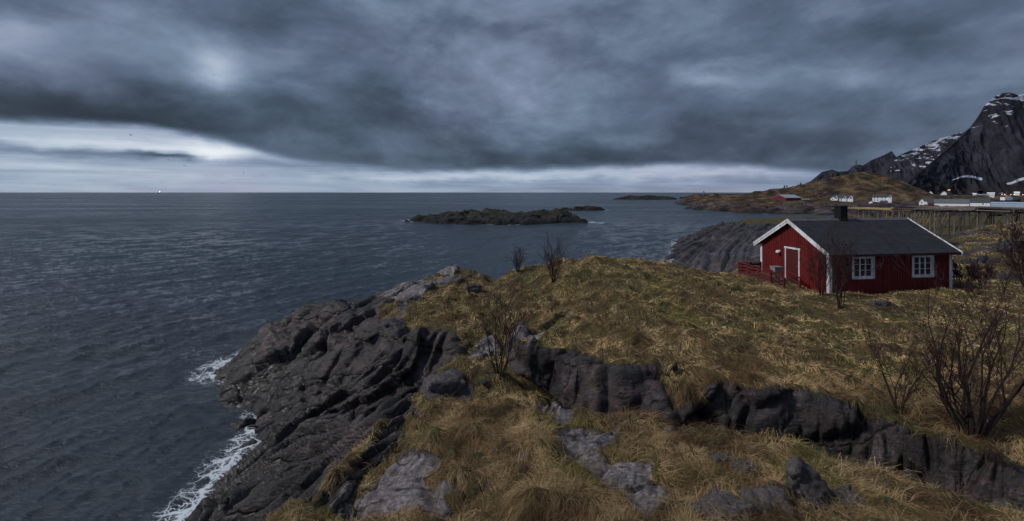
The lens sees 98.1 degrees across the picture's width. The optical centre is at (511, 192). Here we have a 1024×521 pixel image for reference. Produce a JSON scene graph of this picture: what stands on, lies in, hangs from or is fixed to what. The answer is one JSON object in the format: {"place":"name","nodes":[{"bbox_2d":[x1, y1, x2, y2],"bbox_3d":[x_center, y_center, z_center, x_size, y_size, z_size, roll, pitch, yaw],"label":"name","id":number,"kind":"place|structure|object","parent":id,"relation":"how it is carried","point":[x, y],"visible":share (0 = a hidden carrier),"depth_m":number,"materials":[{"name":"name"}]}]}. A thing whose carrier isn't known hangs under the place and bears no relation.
{"place":"outdoors","nodes":[
{"label":"outdoors","id":0,"kind":"place"},
{"bbox_2d":[412,408,426,431],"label":"shrub","id":1,"kind":"object","parent":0,"point":[420,419],"visible":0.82,"depth_m":14.64,"materials":[{"name":"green plant"}]},
{"bbox_2d":[0,192,1023,520],"bbox_3d":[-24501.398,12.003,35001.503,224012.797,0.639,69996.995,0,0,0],"label":"sea","id":2,"kind":"structure","parent":0,"point":[130,322],"depth_m":56.21,"materials":[{"name":"grey liquid"}]},
{"bbox_2d":[404,208,587,224],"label":"islet","id":3,"kind":"object","parent":2,"relation":"in","point":[486,216],"visible":0.91,"depth_m":178.19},
{"bbox_2d":[561,206,604,210],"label":"islet","id":4,"kind":"object","parent":2,"relation":"in","point":[585,208],"visible":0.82,"depth_m":295.71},
{"bbox_2d":[615,195,676,199],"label":"islet","id":5,"kind":"object","parent":2,"relation":"in","point":[647,197],"visible":0.88,"depth_m":753.28,"materials":[{"name":"grey stone"}]},
{"bbox_2d":[0,0,1023,191],"label":"sky","id":6,"kind":"structure","parent":0,"point":[241,95],"materials":[{"name":"grey"}]},
{"bbox_2d":[185,222,1023,520],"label":"ground","id":7,"kind":"structure","parent":0,"point":[327,384],"depth_m":17.45,"materials":[{"name":"brown plant"}]},
{"bbox_2d":[254,411,275,433],"bbox_3d":[-12.229,11.967,22.924,1.818,1.292,1.520,0,0,-23],"label":"rock","id":8,"kind":"object","parent":7,"relation":"on","point":[262,423],"visible":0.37,"depth_m":22.38,"materials":[{"name":"grey stone"}]},
{"bbox_2d":[421,369,466,397],"bbox_3d":[-2.646,7.853,17.441,1.809,1.473,1.370,0,0,-29],"label":"rock","id":9,"kind":"object","parent":7,"relation":"on","point":[450,383],"visible":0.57,"depth_m":17.07,"materials":[{"name":"grey stone"}]},
{"bbox_2d":[462,364,481,383],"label":"shrub","id":10,"kind":"object","parent":7,"relation":"on","point":[477,369],"visible":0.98,"depth_m":17.47,"materials":[{"name":"brown plant"}]},
{"bbox_2d":[465,270,480,293],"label":"shrub","id":11,"kind":"object","parent":7,"relation":"on","point":[467,286],"visible":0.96,"depth_m":27.89,"materials":[{"name":"brown plant"}]},
{"bbox_2d":[465,283,481,293],"bbox_3d":[-2.534,6.553,29.527,1.216,1.067,1.048,0,0,-11],"label":"rock","id":12,"kind":"object","parent":7,"relation":"on","point":[477,288],"visible":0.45,"depth_m":29.12,"materials":[{"name":"grey stone"}]},
{"bbox_2d":[468,272,543,377],"bbox_3d":[-0.159,5.324,17.719,3.030,4.487,2.414,0,0,0],"label":"shrub","id":13,"kind":"object","parent":7,"relation":"on","point":[503,337],"visible":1,"depth_m":17.68,"materials":[{"name":"brown plant"}]},
{"bbox_2d":[509,246,526,272],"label":"shrub","id":14,"kind":"object","parent":7,"relation":"on","point":[518,264],"visible":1,"depth_m":33.59,"materials":[{"name":"brown plant"}]},
{"bbox_2d":[539,231,570,282],"bbox_3d":[2.632,4.263,28.631,1.933,3.418,2.321,0,0,-20],"label":"shrub","id":15,"kind":"object","parent":7,"relation":"on","point":[552,267],"visible":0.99,"depth_m":28.58,"materials":[{"name":"brown plant"}]},
{"bbox_2d":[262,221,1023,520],"bbox_3d":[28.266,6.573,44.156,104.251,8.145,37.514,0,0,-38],"label":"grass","id":16,"kind":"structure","parent":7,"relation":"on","point":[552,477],"depth_m":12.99,"materials":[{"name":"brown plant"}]},
{"bbox_2d":[687,484,755,520],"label":"rock","id":17,"kind":"object","parent":7,"relation":"on","point":[728,498],"visible":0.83,"depth_m":8.97,"materials":[{"name":"grey stone"}]},
{"bbox_2d":[709,451,736,464],"bbox_3d":[5.235,6.751,11.094,0.688,0.553,0.558,0,0,0],"label":"rock","id":18,"kind":"object","parent":7,"relation":"on","point":[724,455],"visible":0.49,"depth_m":10.95,"materials":[{"name":"grey stone"}]},
{"bbox_2d":[731,458,757,476],"bbox_3d":[5.565,6.660,10.626,0.673,0.389,0.514,0,0,-34],"label":"rock","id":19,"kind":"object","parent":7,"relation":"on","point":[741,463],"visible":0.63,"depth_m":10.57,"materials":[{"name":"grey stone"}]},
{"bbox_2d":[738,485,793,520],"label":"rock","id":20,"kind":"object","parent":7,"relation":"on","point":[774,491],"visible":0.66,"depth_m":9.15,"materials":[{"name":"grey stone"}]},
{"bbox_2d":[785,456,838,510],"bbox_3d":[6.512,6.422,9.653,1.141,1.429,0.683,0,0,0],"label":"pointed rock","id":21,"kind":"object","parent":7,"relation":"on","point":[801,474],"visible":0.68,"depth_m":9.52,"materials":[{"name":"grey stone"}]},
{"bbox_2d":[799,239,838,295],"bbox_3d":[18.453,4.490,26.674,1.954,3.675,1.876,0,0,21],"label":"shrub","id":22,"kind":"object","parent":7,"relation":"on","point":[821,271],"visible":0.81,"depth_m":26.47,"materials":[{"name":"brown plant"}]},
{"bbox_2d":[806,217,884,309],"bbox_3d":[18.361,3.924,24.470,3.673,5.216,2.400,0,0,38],"label":"shrub","id":23,"kind":"object","parent":7,"relation":"on","point":[843,258],"visible":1,"depth_m":24.44,"materials":[{"name":"brown plant"}]},
{"bbox_2d":[830,484,866,511],"bbox_3d":[7.223,6.835,9.738,1.039,0.516,0.596,0,0,-11],"label":"rock","id":24,"kind":"object","parent":7,"relation":"on","point":[846,490],"visible":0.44,"depth_m":9.69,"materials":[{"name":"grey stone"}]},
{"bbox_2d":[753,206,962,293],"bbox_3d":[23.993,4.260,31.679,9.646,6.620,7.060,0,0,-8],"label":"cabin","id":25,"kind":"object","parent":7,"relation":"on","point":[781,244],"visible":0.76,"depth_m":29.29,"materials":[{"name":"red painted wood"},{"name":"white painted wood"},{"name":"black felt"}]},
{"bbox_2d":[738,261,800,287],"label":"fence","id":26,"kind":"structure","parent":25,"relation":"attached to","point":[762,276],"depth_m":31.48,"materials":[{"name":"red wood"}]},
{"bbox_2d":[770,266,781,280],"bbox_3d":[18.338,5.619,30.845,0.680,0.978,0.540,0,0,-8],"label":"planter tub","id":27,"kind":"object","parent":26,"relation":"on","point":[777,269],"visible":0.76,"depth_m":30.67,"materials":[{"name":"metal"}]},
{"bbox_2d":[784,246,799,280],"bbox_3d":[19.551,4.950,31.018,0.068,2.240,1.460,0,0,-8],"label":"door","id":28,"kind":"structure","parent":25,"relation":"in","point":[792,255],"depth_m":30.99,"materials":[{"name":"white paint"}]},
{"bbox_2d":[852,257,874,278],"bbox_3d":[22.374,4.770,28.267,1.750,1.480,0.081,0,0,-8],"label":"window","id":29,"kind":"structure","parent":25,"relation":"in","point":[871,260],"depth_m":28.28,"materials":[{"name":"white paint"}]},
{"bbox_2d":[912,255,934,277],"bbox_3d":[26.702,4.770,28.845,1.760,1.480,0.081,0,0,-8],"label":"window","id":30,"kind":"structure","parent":25,"relation":"in","point":[921,266],"depth_m":28.85,"materials":[{"name":"white paint"}]},
{"bbox_2d":[844,468,896,496],"bbox_3d":[8.910,7.469,11.030,1.676,0.828,1.026,0,0,0],"label":"rock","id":31,"kind":"object","parent":7,"relation":"on","point":[877,480],"visible":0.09,"depth_m":11.03,"materials":[{"name":"grey stone"}]},
{"bbox_2d":[867,300,890,306],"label":"rock","id":32,"kind":"object","parent":7,"relation":"on","point":[876,303],"visible":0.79,"depth_m":25.31,"materials":[{"name":"grey stone"}]},
{"bbox_2d":[857,316,943,414],"bbox_3d":[12.549,5.737,14.411,2.245,3.177,1.772,0,0,37],"label":"shrub","id":33,"kind":"object","parent":7,"relation":"on","point":[900,386],"visible":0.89,"depth_m":14.45,"materials":[{"name":"brown plant"}]},
{"bbox_2d":[879,232,1023,437],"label":"bare tree","id":34,"kind":"object","parent":7,"relation":"on","point":[979,424],"visible":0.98,"depth_m":13.38,"materials":[{"name":"brown plant"}]},
{"bbox_2d":[952,256,986,287],"bbox_3d":[30.180,5.306,29.499,2.057,2.329,2.163,0,0,0],"label":"shrub","id":35,"kind":"object","parent":7,"relation":"on","point":[957,273],"visible":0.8,"depth_m":29.49,"materials":[{"name":"brown plant"}]},
{"bbox_2d":[958,277,985,297],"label":"shrub","id":36,"kind":"object","parent":7,"relation":"on","point":[968,288],"visible":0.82,"depth_m":26.43,"materials":[{"name":"brown plant"}]},
{"bbox_2d":[960,257,997,285],"bbox_3d":[32.844,5.615,31.120,2.075,2.195,1.406,0,0,0],"label":"shrub","id":37,"kind":"object","parent":7,"relation":"on","point":[988,269],"visible":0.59,"depth_m":30.96,"materials":[{"name":"brown plant"}]},
{"bbox_2d":[978,442,1020,473],"bbox_3d":[13.491,7.558,12.321,0.734,0.903,0.767,0,0,0],"label":"shrub","id":38,"kind":"object","parent":7,"relation":"on","point":[999,453],"visible":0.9,"depth_m":12.43,"materials":[{"name":"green plant"}]},
{"bbox_2d":[992,499,1023,512],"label":"rock","id":39,"kind":"object","parent":7,"relation":"on","point":[995,502],"visible":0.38,"depth_m":11.84,"materials":[{"name":"grey stone"}]},
{"bbox_2d":[996,211,1023,286],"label":"bare tree","id":40,"kind":"object","parent":7,"relation":"on","point":[1020,244],"visible":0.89,"depth_m":27.95,"materials":[{"name":"brown plant"}]},
{"bbox_2d":[664,215,1023,267],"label":"ground","id":41,"kind":"structure","parent":0,"point":[710,243],"depth_m":93.41,"materials":[{"name":"grey stone"}]},
{"bbox_2d":[832,207,929,230],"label":"drying rack","id":42,"kind":"object","parent":41,"relation":"on","point":[871,208],"visible":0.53,"depth_m":111.74,"materials":[{"name":"wood"}]},
{"bbox_2d":[877,207,946,225],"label":"drying rack","id":43,"kind":"object","parent":41,"relation":"on","point":[918,216],"visible":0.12,"depth_m":117.11,"materials":[{"name":"wood"}]},
{"bbox_2d":[891,208,990,236],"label":"drying rack","id":44,"kind":"object","parent":41,"relation":"on","point":[941,210],"visible":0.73,"depth_m":80.45,"materials":[{"name":"brown wood"}]},
{"bbox_2d":[894,206,1023,229],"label":"drying rack","id":45,"kind":"object","parent":41,"relation":"on","point":[959,212],"visible":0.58,"depth_m":107.86,"materials":[{"name":"brown wood"}]},
{"bbox_2d":[935,208,1023,234],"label":"drying rack","id":46,"kind":"object","parent":41,"relation":"on","point":[1007,212],"visible":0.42,"depth_m":79.80,"materials":[{"name":"brown wood"}]},
{"bbox_2d":[974,207,1023,226],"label":"drying rack","id":47,"kind":"object","parent":41,"relation":"on","point":[1015,209],"visible":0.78,"depth_m":76.13,"materials":[{"name":"brown wood"}]},
{"bbox_2d":[674,172,1023,217],"bbox_3d":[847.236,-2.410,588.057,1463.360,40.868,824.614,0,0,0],"label":"hills","id":48,"kind":"structure","parent":0,"point":[862,187],"depth_m":426.17,"materials":[{"name":"brown plant"}]},
{"bbox_2d":[772,194,800,200],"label":"boathouse","id":49,"kind":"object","parent":48,"relation":"on","point":[782,197],"visible":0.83,"depth_m":348.26,"materials":[{"name":"wood"}]},
{"bbox_2d":[833,195,853,201],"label":"house","id":50,"kind":"structure","parent":48,"relation":"on","point":[846,198],"depth_m":396.10,"materials":[{"name":"wood"}]},
{"bbox_2d":[872,194,892,202],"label":"house","id":51,"kind":"structure","parent":48,"relation":"on","point":[881,197],"depth_m":397.64,"materials":[{"name":"wood"}]},
{"bbox_2d":[918,198,923,204],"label":"house","id":52,"kind":"structure","parent":48,"relation":"on","point":[921,201],"depth_m":328.20,"materials":[{"name":"wood"}]},
{"bbox_2d":[922,198,932,203],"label":"shed","id":53,"kind":"structure","parent":48,"relation":"on","point":[927,199],"depth_m":337.49,"materials":[{"name":"stone"}]},
{"bbox_2d":[934,199,969,205],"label":"warehouse","id":54,"kind":"structure","parent":48,"relation":"on","point":[952,202],"depth_m":326.11,"materials":[{"name":"metal"}]},
{"bbox_2d":[970,198,989,205],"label":"warehouse","id":55,"kind":"structure","parent":48,"relation":"on","point":[979,201],"depth_m":330.44,"materials":[{"name":"stone"}]},
{"bbox_2d":[990,202,1023,206],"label":"warehouse","id":56,"kind":"structure","parent":48,"relation":"on","point":[1007,204],"depth_m":318.09,"materials":[{"name":"white metal"}]},
{"bbox_2d":[994,192,1020,201],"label":"fishing boat","id":57,"kind":"object","parent":48,"relation":"on","point":[1005,198],"visible":0.78,"depth_m":418.25,"materials":[{"name":"paint"}]},
{"bbox_2d":[811,151,895,180],"bbox_3d":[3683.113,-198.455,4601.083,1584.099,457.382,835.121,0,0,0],"label":"mountain","id":58,"kind":"structure","parent":0,"point":[875,165],"depth_m":4569.88,"materials":[{"name":"grey stone"}]},
{"bbox_2d":[877,132,1000,193],"bbox_3d":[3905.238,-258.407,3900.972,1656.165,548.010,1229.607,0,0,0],"label":"mountain","id":59,"kind":"structure","parent":0,"point":[908,166],"depth_m":3835.81,"materials":[{"name":"grey stone"}]},
{"bbox_2d":[908,93,1023,193],"bbox_3d":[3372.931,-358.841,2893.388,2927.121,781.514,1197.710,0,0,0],"label":"mountain","id":60,"kind":"structure","parent":0,"point":[984,153],"depth_m":2816.94,"materials":[{"name":"grey stone"}]}
]}

